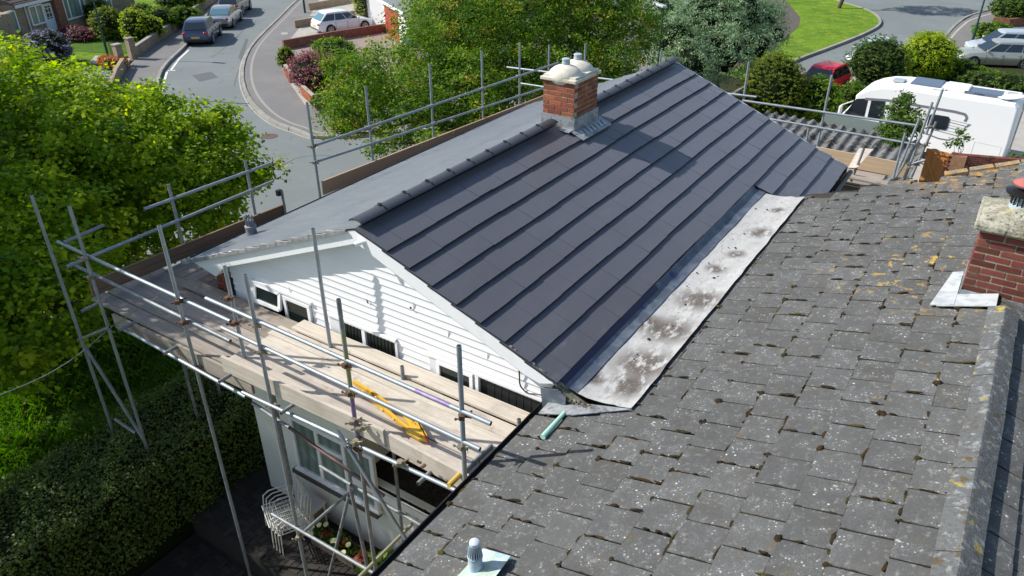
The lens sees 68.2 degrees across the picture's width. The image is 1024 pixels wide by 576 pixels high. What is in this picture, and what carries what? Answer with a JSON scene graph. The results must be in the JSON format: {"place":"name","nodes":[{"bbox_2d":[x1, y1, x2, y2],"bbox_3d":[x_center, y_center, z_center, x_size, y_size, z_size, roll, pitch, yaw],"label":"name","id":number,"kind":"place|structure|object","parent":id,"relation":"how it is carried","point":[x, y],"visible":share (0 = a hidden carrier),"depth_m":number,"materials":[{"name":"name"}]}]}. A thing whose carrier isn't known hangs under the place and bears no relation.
{"place":"outdoors","nodes":[
{"label":"outdoors","id":0,"kind":"place"},
{"bbox_2d":[0,291,193,491],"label":"garden terrain","id":1,"kind":"structure","parent":0,"point":[67,419],"depth_m":15.00,"materials":[{"name":"plant"}]},
{"bbox_2d":[0,367,264,575],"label":"privet hedge","id":2,"kind":"object","parent":1,"relation":"on","point":[118,501],"visible":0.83,"depth_m":11.82,"materials":[{"name":"green plant"}]},
{"bbox_2d":[139,460,380,575],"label":"patio","id":3,"kind":"structure","parent":1,"relation":"on","point":[211,546],"depth_m":12.19,"materials":[{"name":"concrete"}]},
{"bbox_2d":[272,481,314,555],"bbox_3d":[-3.430,3.602,11.863,0.580,0.890,0.578,-15,33,-24],"label":"wire chair","id":4,"kind":"object","parent":3,"relation":"on","point":[309,519],"visible":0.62,"depth_m":11.72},
{"bbox_2d":[268,479,310,552],"bbox_3d":[-3.459,3.540,11.801,0.580,0.890,0.578,-15,33,-24],"label":"wire chair","id":5,"kind":"object","parent":4,"relation":"on","point":[306,506],"visible":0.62,"depth_m":11.68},
{"bbox_2d":[265,476,309,550],"bbox_3d":[-3.489,3.478,11.739,0.580,0.890,0.578,-15,33,-24],"label":"wire chair","id":6,"kind":"object","parent":5,"relation":"on","point":[304,494],"visible":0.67,"depth_m":11.69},
{"bbox_2d":[262,472,308,547],"bbox_3d":[-3.518,3.415,11.677,0.580,0.890,0.578,-15,33,-24],"label":"wire chair","id":7,"kind":"object","parent":6,"relation":"on","point":[297,498],"visible":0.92,"depth_m":11.67,"materials":[{"name":"metal"}]},
{"bbox_2d":[294,492,327,530],"bbox_3d":[-3.204,3.645,12.114,0.390,0.560,0.350,18,35,29],"label":"storage box","id":8,"kind":"object","parent":3,"relation":"on","point":[318,509],"visible":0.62,"depth_m":11.98,"materials":[{"name":"white plastic"}]},
{"bbox_2d":[308,521,361,568],"bbox_3d":[-2.740,3.923,11.770,1.031,0.420,0.400,18,35,29],"label":"flower trough","id":9,"kind":"object","parent":3,"relation":"on","point":[327,534],"visible":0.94,"depth_m":11.71,"materials":[{"name":"stone"}]},
{"bbox_2d":[354,546,371,570],"bbox_3d":[-2.236,4.130,11.457,0.354,0.371,0.352,18,35,29],"label":"flower pot","id":10,"kind":"object","parent":3,"relation":"on","point":[359,557],"visible":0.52,"depth_m":11.39,"materials":[{"name":"ceramic"}]},
{"bbox_2d":[354,548,393,575],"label":"garden shrub","id":11,"kind":"object","parent":3,"relation":"on","point":[381,560],"visible":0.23,"depth_m":11.04,"materials":[{"name":"green plant"}]},
{"bbox_2d":[29,42,943,575],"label":"scaffolding","id":12,"kind":"object","parent":3,"relation":"on","point":[217,330],"visible":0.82,"depth_m":9.74,"materials":[{"name":"grey metal"}]},
{"bbox_2d":[0,294,161,394],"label":"hanging wire","id":13,"kind":"object","parent":12,"relation":"hanging from","point":[82,351],"visible":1,"depth_m":10.21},
{"bbox_2d":[353,380,428,443],"bbox_3d":[-1.351,1.360,8.516,0.210,0.075,1.466,-23,37,-34],"label":"yellow trestle","id":14,"kind":"object","parent":12,"relation":"on","point":[414,429],"visible":0.78,"depth_m":8.32,"materials":[{"name":"paint"}]},
{"bbox_2d":[848,148,872,167],"bbox_3d":[6.854,-2.550,14.873,0.254,0.247,0.644,20,36,31],"label":"plywood sheet","id":15,"kind":"object","parent":12,"relation":"on","point":[867,151],"visible":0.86,"depth_m":14.89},
{"bbox_2d":[181,53,852,549],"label":"house","id":16,"kind":"structure","parent":1,"relation":"on","point":[575,239],"depth_m":10.20,"materials":[{"name":"metal tile"},{"name":"white cladding"},{"name":"brick"}]},
{"bbox_2d":[282,295,316,340],"bbox_3d":[-2.895,0.644,10.450,0.520,1.120,0.050,18,35,29],"label":"window","id":17,"kind":"structure","parent":16,"relation":"in","point":[298,311],"depth_m":10.25,"materials":[{"name":"white plastic"}]},
{"bbox_2d":[287,415,380,512],"bbox_3d":[-2.699,2.636,11.449,1.740,1.110,0.060,18,35,29],"label":"window","id":18,"kind":"structure","parent":16,"relation":"in","point":[308,459],"depth_m":11.49,"materials":[{"name":"white plastic"}]},
{"bbox_2d":[436,360,475,408],"bbox_3d":[-0.671,1.199,9.065,0.540,0.630,0.050,18,35,29],"label":"window","id":19,"kind":"structure","parent":16,"relation":"in","point":[445,370],"depth_m":8.98,"materials":[{"name":"white plastic"}]},
{"bbox_2d":[72,33,126,53],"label":"front lawn","id":20,"kind":"structure","parent":0,"point":[94,45],"depth_m":50.85,"materials":[{"name":"plant"}]},
{"bbox_2d":[55,24,97,41],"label":"red leaved shrub","id":21,"kind":"object","parent":20,"relation":"on","point":[77,33],"visible":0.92,"depth_m":51.66,"materials":[{"name":"purple plant"}]},
{"bbox_2d":[86,5,125,39],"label":"holly bush","id":22,"kind":"object","parent":20,"relation":"on","point":[108,18],"visible":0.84,"depth_m":51.64,"materials":[{"name":"green plant"}]},
{"bbox_2d":[51,0,160,68],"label":"front lawn","id":23,"kind":"structure","parent":0,"point":[86,56],"depth_m":48.67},
{"bbox_2d":[22,28,74,66],"bbox_3d":[-28.146,-14.688,45.981,3.315,2.291,3.020,18,35,29],"label":"ceanothus bush","id":24,"kind":"object","parent":23,"relation":"on","point":[52,41],"visible":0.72,"depth_m":45.37,"materials":[{"name":"plant"}]},
{"bbox_2d":[0,0,134,42],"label":"brick bungalow","id":25,"kind":"object","parent":23,"relation":"on","point":[29,16],"visible":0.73,"depth_m":53.20,"materials":[{"name":"brown brick"}]},
{"bbox_2d":[6,10,20,30],"bbox_3d":[-33.345,-17.573,50.103,0.105,1.340,1.596,5,30,9],"label":"window","id":26,"kind":"structure","parent":25,"relation":"in","point":[16,23],"depth_m":50.62,"materials":[{"name":"white plastic"}]},
{"bbox_2d":[27,3,46,25],"bbox_3d":[-32.887,-18.922,52.385,0.105,1.290,1.330,5,30,9],"label":"window","id":27,"kind":"structure","parent":25,"relation":"in","point":[36,12],"depth_m":52.38,"materials":[{"name":"white plastic"}]},
{"bbox_2d":[42,2,57,30],"bbox_3d":[-32.700,-19.016,53.547,0.130,2.100,0.950,5,30,9],"label":"door","id":28,"kind":"structure","parent":25,"relation":"in","point":[51,23],"depth_m":53.46,"materials":[{"name":"white plastic"}]},
{"bbox_2d":[62,0,85,19],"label":"window","id":29,"kind":"structure","parent":25,"relation":"in","point":[73,8],"depth_m":55.73,"materials":[{"name":"glass"}]},
{"bbox_2d":[81,0,114,20],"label":"doorway shrub","id":30,"kind":"object","parent":23,"relation":"on","point":[90,5],"visible":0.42,"depth_m":56.52,"materials":[{"name":"green plant"}]},
{"bbox_2d":[92,0,109,56],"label":"street lamp","id":31,"kind":"object","parent":23,"relation":"on","point":[105,45],"visible":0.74,"depth_m":47.26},
{"bbox_2d":[122,2,155,12],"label":"dry bush","id":32,"kind":"object","parent":23,"relation":"on","point":[141,6],"visible":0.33,"depth_m":58.09,"materials":[{"name":"green plant"}]},
{"bbox_2d":[117,7,167,41],"bbox_3d":[-25.229,-17.963,51.481,2.376,2.356,3.160,18,35,29],"label":"golden privet bush","id":33,"kind":"object","parent":23,"relation":"on","point":[137,25],"visible":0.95,"depth_m":50.80,"materials":[{"name":"green plant"}]},
{"bbox_2d":[140,5,204,30],"bbox_3d":[-24.893,-19.691,55.038,2.734,1.864,5.725,18,35,29],"label":"front hedge","id":34,"kind":"object","parent":23,"relation":"on","point":[179,15],"visible":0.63,"depth_m":54.53,"materials":[{"name":"green plant"}]},
{"bbox_2d":[153,0,191,9],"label":"dark shrub","id":35,"kind":"object","parent":23,"relation":"on","point":[169,4],"visible":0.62,"depth_m":59.93,"materials":[{"name":"green plant"}]},
{"bbox_2d":[185,0,205,7],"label":"yellow hedge bush","id":36,"kind":"object","parent":23,"relation":"on","point":[192,3],"visible":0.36,"depth_m":61.08,"materials":[{"name":"green plant"}]},
{"bbox_2d":[90,55,130,66],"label":"garden path","id":37,"kind":"structure","parent":0,"point":[95,59],"depth_m":47.14,"materials":[{"name":"concrete"}]},
{"bbox_2d":[96,54,133,68],"bbox_3d":[-24.165,-13.751,45.780,3.008,0.866,1.510,18,35,29],"label":"orange flowerbed","id":38,"kind":"object","parent":37,"relation":"on","point":[100,60],"visible":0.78,"depth_m":45.47,"materials":[{"name":"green plant"}]},
{"bbox_2d":[110,43,123,58],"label":"gate pier","id":39,"kind":"structure","parent":37,"relation":"on","point":[117,50],"depth_m":45.50,"materials":[{"name":"stone"}]},
{"bbox_2d":[119,0,217,103],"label":"pavement","id":40,"kind":"structure","parent":0,"point":[150,62],"depth_m":47.49,"materials":[{"name":"concrete"}]},
{"bbox_2d":[110,58,126,94],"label":"garden wall","id":41,"kind":"structure","parent":40,"relation":"on","point":[118,72],"depth_m":43.48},
{"bbox_2d":[123,36,138,59],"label":"gate pier","id":42,"kind":"structure","parent":40,"relation":"on","point":[131,48],"depth_m":47.19,"materials":[{"name":"stone"}]},
{"bbox_2d":[135,0,216,55],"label":"garden wall","id":43,"kind":"structure","parent":40,"relation":"on","point":[147,42],"depth_m":51.47,"materials":[{"name":"stone"}]},
{"bbox_2d":[290,82,350,104],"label":"front path","id":44,"kind":"structure","parent":0,"point":[297,90],"depth_m":41.09,"materials":[{"name":"concrete"}]},
{"bbox_2d":[300,85,319,110],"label":"orange brick wall","id":45,"kind":"structure","parent":44,"relation":"on","point":[306,94],"depth_m":39.34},
{"bbox_2d":[284,48,364,92],"bbox_3d":[-10.203,-11.726,40.813,4.544,2.191,3.389,18,35,29],"label":"purple maple","id":46,"kind":"object","parent":44,"relation":"on","point":[301,68],"visible":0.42,"depth_m":40.17,"materials":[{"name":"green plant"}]},
{"bbox_2d":[310,0,353,15],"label":"driveway","id":47,"kind":"structure","parent":0,"point":[348,6],"depth_m":63.02,"materials":[{"name":"concrete"}]},
{"bbox_2d":[307,0,352,9],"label":"drive wall","id":48,"kind":"structure","parent":47,"relation":"on","point":[319,4],"depth_m":63.04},
{"bbox_2d":[291,17,386,38],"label":"driveway","id":49,"kind":"structure","parent":0,"point":[304,31],"depth_m":54.32,"materials":[{"name":"concrete"}]},
{"bbox_2d":[293,10,356,27],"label":"drive wall","id":50,"kind":"structure","parent":49,"relation":"on","point":[298,23],"depth_m":56.09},
{"bbox_2d":[282,23,385,48],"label":"drive wall","id":51,"kind":"structure","parent":49,"relation":"on","point":[296,42],"depth_m":52.04,"materials":[{"name":"brick"}]},
{"bbox_2d":[310,8,372,31],"bbox_3d":[-12.274,-19.363,54.694,4.322,1.516,1.964,-19,35,-29],"label":"white hatchback","id":52,"kind":"object","parent":49,"relation":"on","point":[329,20],"visible":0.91,"depth_m":53.84,"materials":[{"name":"paint"}]},
{"bbox_2d":[351,0,367,16],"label":"conifer bush","id":53,"kind":"object","parent":49,"relation":"on","point":[359,7],"visible":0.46,"depth_m":55.21,"materials":[{"name":"green plant"}]},
{"bbox_2d":[281,34,440,93],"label":"driveway","id":54,"kind":"structure","parent":0,"point":[359,42],"depth_m":50.48,"materials":[{"name":"concrete"}]},
{"bbox_2d":[310,36,359,57],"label":"drive shrub","id":55,"kind":"object","parent":54,"relation":"on","point":[328,44],"visible":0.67,"depth_m":46.44,"materials":[{"name":"green plant"}]},
{"bbox_2d":[244,0,704,134],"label":"pavement","id":56,"kind":"structure","parent":0,"point":[278,94],"depth_m":43.23,"materials":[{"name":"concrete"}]},
{"bbox_2d":[275,44,298,67],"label":"corner bush","id":57,"kind":"object","parent":56,"relation":"on","point":[283,53],"visible":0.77,"depth_m":44.51,"materials":[{"name":"green plant"}]},
{"bbox_2d":[250,0,405,133],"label":"channel strip","id":58,"kind":"object","parent":56,"relation":"on","point":[255,90],"visible":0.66,"depth_m":41.93,"materials":[{"name":"concrete"}]},
{"bbox_2d":[309,88,364,112],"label":"front bed shrub","id":59,"kind":"object","parent":56,"relation":"on","point":[316,102],"visible":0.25,"depth_m":37.47,"materials":[{"name":"green plant"}]},
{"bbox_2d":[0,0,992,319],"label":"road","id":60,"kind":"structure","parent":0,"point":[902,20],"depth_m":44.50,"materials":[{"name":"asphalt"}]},
{"bbox_2d":[0,12,17,47],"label":"flat roofed garage","id":61,"kind":"structure","parent":60,"relation":"on","point":[7,25],"depth_m":49.41,"materials":[{"name":"beige concrete"}]},
{"bbox_2d":[0,30,292,406],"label":"maple tree","id":62,"kind":"object","parent":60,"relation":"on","point":[98,154],"visible":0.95,"depth_m":15.60,"materials":[{"name":"green plant"}]},
{"bbox_2d":[156,1,217,85],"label":"kerb","id":63,"kind":"structure","parent":60,"relation":"on","point":[170,60],"depth_m":47.72,"materials":[{"name":"concrete"}]},
{"bbox_2d":[182,16,221,44],"bbox_3d":[-21.522,-18.022,52.528,2.017,1.636,4.422,-4,30,-6],"label":"parked car","id":64,"kind":"object","parent":60,"relation":"on","point":[202,29],"visible":0.99,"depth_m":50.85,"materials":[{"name":"blue metal"}]},
{"bbox_2d":[192,72,217,81],"bbox_3d":[-17.899,-12.338,44.202,1.177,0.020,2.002,-19,35,-29],"label":"road patch","id":65,"kind":"object","parent":60,"relation":"on","point":[204,76],"visible":1,"depth_m":44.22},
{"bbox_2d":[208,4,242,27],"bbox_3d":[-21.749,-20.686,57.284,1.946,1.496,4.522,-3,30,-4],"label":"parked car","id":66,"kind":"object","parent":60,"relation":"on","point":[228,15],"visible":0.78,"depth_m":56.05,"materials":[{"name":"silver metal"}]},
{"bbox_2d":[217,0,251,15],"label":"parked car","id":67,"kind":"object","parent":60,"relation":"on","point":[243,5],"visible":0.53,"depth_m":60.25,"materials":[{"name":"grey paint"}]},
{"bbox_2d":[238,39,247,60],"bbox_3d":[-17.878,-15.865,50.311,0.309,0.020,6.998,-7,31,-12],"label":"road patch","id":68,"kind":"object","parent":60,"relation":"on","point":[241,54],"visible":1,"depth_m":49.99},
{"bbox_2d":[239,52,421,139],"bbox_3d":[-11.711,-16.627,51.570,44.020,0.001,24.839,26,39,38],"label":"channel strip","id":69,"kind":"object","parent":60,"relation":"on","point":[265,120],"visible":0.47,"depth_m":37.78,"materials":[{"name":"concrete"}]},
{"bbox_2d":[364,0,474,46],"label":"white house","id":70,"kind":"structure","parent":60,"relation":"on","point":[374,8],"depth_m":53.20,"materials":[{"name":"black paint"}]},
{"bbox_2d":[384,6,399,40],"bbox_3d":[-8.346,-18.403,52.435,0.050,2.000,3.158,-13,32,-21],"label":"garage door","id":71,"kind":"structure","parent":70,"relation":"in","point":[387,17],"depth_m":52.62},
{"bbox_2d":[240,0,710,138],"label":"kerb","id":72,"kind":"structure","parent":60,"relation":"on","point":[272,120],"depth_m":37.86,"materials":[{"name":"concrete"}]},
{"bbox_2d":[306,0,670,159],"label":"cherry tree","id":73,"kind":"object","parent":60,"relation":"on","point":[456,30],"visible":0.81,"depth_m":26.01,"materials":[{"name":"green plant"}]},
{"bbox_2d":[732,0,881,92],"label":"island kerb","id":74,"kind":"structure","parent":60,"relation":"on","point":[877,26],"depth_m":51.32,"materials":[{"name":"concrete"}]},
{"bbox_2d":[800,60,851,91],"bbox_3d":[16.387,-10.982,39.928,1.858,1.546,3.827,26,39,37],"label":"red car","id":75,"kind":"object","parent":60,"relation":"on","point":[840,72],"visible":0.23,"depth_m":39.58,"materials":[{"name":"paint"}]},
{"bbox_2d":[845,35,898,63],"bbox_3d":[22.006,-14.408,46.108,4.022,1.526,1.876,-25,38,-36],"label":"pale blue car","id":76,"kind":"object","parent":60,"relation":"on","point":[887,37],"visible":0.11,"depth_m":45.87,"materials":[{"name":"paint"}]},
{"bbox_2d":[944,8,990,37],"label":"kerb","id":77,"kind":"structure","parent":60,"relation":"on","point":[958,22],"depth_m":57.91,"materials":[{"name":"concrete"}]},
{"bbox_2d":[710,74,745,98],"bbox_3d":[6.415,-6.222,33.264,6.200,0.100,27.000,18,35,29],"label":"planting strip","id":78,"kind":"object","parent":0,"point":[731,88],"depth_m":41.49,"materials":[{"name":"soil"}]},
{"bbox_2d":[652,2,666,61],"bbox_3d":[6.469,-10.078,34.547,0.260,5.576,0.747,-18,35,-28],"label":"street lamp","id":79,"kind":"object","parent":78,"relation":"on","point":[663,6],"visible":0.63,"depth_m":33.32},
{"bbox_2d":[635,0,792,88],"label":"silver pear tree","id":80,"kind":"object","parent":78,"relation":"on","point":[710,29],"visible":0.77,"depth_m":36.33,"materials":[{"name":"green plant"}]},
{"bbox_2d":[720,0,877,78],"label":"grass island","id":81,"kind":"structure","parent":0,"point":[824,23],"depth_m":55.94,"materials":[{"name":"plant"}]},
{"bbox_2d":[723,0,799,74],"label":"worn path","id":82,"kind":"structure","parent":81,"relation":"on","point":[794,23],"depth_m":57.57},
{"bbox_2d":[837,64,1023,113],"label":"shrub bed","id":83,"kind":"object","parent":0,"point":[1007,68],"depth_m":44.43,"materials":[{"name":"plant"}]},
{"bbox_2d":[792,73,844,122],"bbox_3d":[14.003,-8.566,34.874,2.636,2.569,2.502,18,35,29],"label":"laurel bush","id":84,"kind":"object","parent":83,"relation":"on","point":[817,89],"visible":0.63,"depth_m":34.29,"materials":[{"name":"green plant"}]},
{"bbox_2d":[838,79,865,108],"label":"clipped bush","id":85,"kind":"object","parent":83,"relation":"on","point":[851,90],"visible":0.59,"depth_m":37.32,"materials":[{"name":"green plant"}]},
{"bbox_2d":[841,33,914,85],"bbox_3d":[19.677,-12.261,40.792,3.374,2.880,3.543,-19,35,-29],"label":"topiary bush","id":86,"kind":"object","parent":83,"relation":"on","point":[872,61],"visible":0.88,"depth_m":40.00,"materials":[{"name":"green plant"}]},
{"bbox_2d":[898,29,965,79],"bbox_3d":[23.045,-12.831,41.922,3.595,2.912,3.314,18,35,29],"label":"golden bush","id":87,"kind":"object","parent":83,"relation":"on","point":[935,55],"visible":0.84,"depth_m":41.11,"materials":[{"name":"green plant"}]},
{"bbox_2d":[940,56,998,82],"bbox_3d":[25.037,-11.960,41.664,3.691,1.398,2.274,18,35,29],"label":"heather bush","id":88,"kind":"object","parent":83,"relation":"on","point":[964,67],"visible":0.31,"depth_m":41.24,"materials":[{"name":"green plant"}]},
{"bbox_2d":[954,70,1023,93],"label":"boundary hedge","id":89,"kind":"object","parent":83,"relation":"on","point":[1009,81],"visible":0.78,"depth_m":39.62,"materials":[{"name":"green plant"}]},
{"bbox_2d":[850,76,1023,157],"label":"pavement","id":90,"kind":"structure","parent":0,"point":[1017,145],"depth_m":33.68,"materials":[{"name":"concrete"}]},
{"bbox_2d":[909,155,1010,181],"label":"paved yard","id":91,"kind":"structure","parent":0,"point":[917,174],"depth_m":30.36,"materials":[{"name":"concrete"}]},
{"bbox_2d":[736,50,812,116],"bbox_3d":[12.153,-9.257,35.046,3.573,3.536,3.184,18,35,29],"label":"topiary bush","id":92,"kind":"object","parent":91,"relation":"on","point":[777,79],"visible":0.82,"depth_m":34.17,"materials":[{"name":"green plant"}]},
{"bbox_2d":[763,110,928,185],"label":"corrugated garage","id":93,"kind":"structure","parent":91,"relation":"on","point":[844,142],"depth_m":27.45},
{"bbox_2d":[873,88,926,147],"bbox_3d":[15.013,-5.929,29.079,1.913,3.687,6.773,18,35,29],"label":"laurel sapling","id":94,"kind":"object","parent":91,"relation":"on","point":[903,108],"visible":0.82,"depth_m":27.11,"materials":[{"name":"green plant"}]},
{"bbox_2d":[838,76,1023,158],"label":"motorhome","id":95,"kind":"object","parent":91,"relation":"on","point":[989,119],"visible":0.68,"depth_m":30.23,"materials":[{"name":"white metal"}]},
{"bbox_2d":[845,99,867,116],"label":"cab window","id":96,"kind":"structure","parent":95,"relation":"in","point":[858,108],"depth_m":32.15,"materials":[{"name":"black glass"}]},
{"bbox_2d":[867,100,885,118],"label":"cab window","id":97,"kind":"structure","parent":95,"relation":"in","point":[873,112],"depth_m":31.75,"materials":[{"name":"black glass"}]},
{"bbox_2d":[927,114,949,129],"bbox_3d":[17.197,-6.699,30.533,0.750,0.550,0.025,21,36,32],"label":"side window","id":98,"kind":"structure","parent":95,"relation":"in","point":[942,121],"depth_m":30.48,"materials":[{"name":"black glass"}]},
{"bbox_2d":[943,127,974,152],"bbox_3d":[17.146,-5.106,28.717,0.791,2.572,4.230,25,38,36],"label":"garden sapling","id":99,"kind":"object","parent":91,"relation":"on","point":[957,142],"visible":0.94,"depth_m":27.31,"materials":[{"name":"green plant"}]},
{"bbox_2d":[944,152,1023,175],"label":"yard wall","id":100,"kind":"structure","parent":91,"relation":"on","point":[956,161],"depth_m":26.83,"materials":[{"name":"red brick"}]},
{"bbox_2d":[919,148,951,181],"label":"timber gate","id":101,"kind":"structure","parent":100,"relation":"attached to","point":[934,165],"depth_m":27.54,"materials":[{"name":"wood"}]},
{"bbox_2d":[947,11,1023,47],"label":"pavement","id":102,"kind":"structure","parent":0,"point":[962,35],"depth_m":54.93,"materials":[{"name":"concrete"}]},
{"bbox_2d":[948,13,990,39],"bbox_3d":[33.019,-18.599,54.508,1.996,0.001,27.741,23,37,34],"label":"channel strip","id":103,"kind":"object","parent":102,"relation":"on","point":[957,30],"visible":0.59,"depth_m":55.54,"materials":[{"name":"concrete"}]},
{"bbox_2d":[971,0,984,39],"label":"street lamp","id":104,"kind":"object","parent":102,"relation":"on","point":[975,31],"visible":0.74,"depth_m":49.70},
{"bbox_2d":[970,20,1012,38],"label":"grassy shrub","id":105,"kind":"object","parent":102,"relation":"on","point":[986,28],"visible":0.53,"depth_m":50.82,"materials":[{"name":"green plant"}]},
{"bbox_2d":[963,28,1023,46],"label":"pale people carrier","id":106,"kind":"object","parent":102,"relation":"on","point":[1009,33],"visible":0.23,"depth_m":46.70,"materials":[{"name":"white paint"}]},
{"bbox_2d":[986,0,1023,17],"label":"corner shrub","id":107,"kind":"object","parent":102,"relation":"on","point":[1008,8],"visible":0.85,"depth_m":55.57,"materials":[{"name":"green plant"}]},
{"bbox_2d":[992,17,1023,26],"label":"garden wall","id":108,"kind":"structure","parent":102,"relation":"on","point":[1018,21],"depth_m":55.34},
{"bbox_2d":[957,38,1023,68],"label":"estate car","id":109,"kind":"object","parent":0,"point":[1003,51],"visible":0.72,"depth_m":44.55,"materials":[{"name":"beige paint"}]},
{"label":"ground","id":110,"kind":"structure","parent":0,"visible":0},
{"bbox_2d":[369,159,1023,575],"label":"neighbour house","id":111,"kind":"structure","parent":110,"relation":"on","point":[835,387],"depth_m":6.72,"materials":[{"name":"tile"}]},
{"bbox_2d":[458,538,510,575],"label":"roof vent cowl","id":112,"kind":"object","parent":111,"relation":"on","point":[484,562],"visible":1,"depth_m":5.89,"materials":[{"name":"grey plastic"}]},
{"bbox_2d":[540,411,565,439],"bbox_3d":[0.428,1.387,7.673,0.060,0.059,0.448,18,35,29],"label":"pipe offcut","id":113,"kind":"object","parent":111,"relation":"on","point":[549,429],"visible":1,"depth_m":7.63,"materials":[{"name":"green plastic"}]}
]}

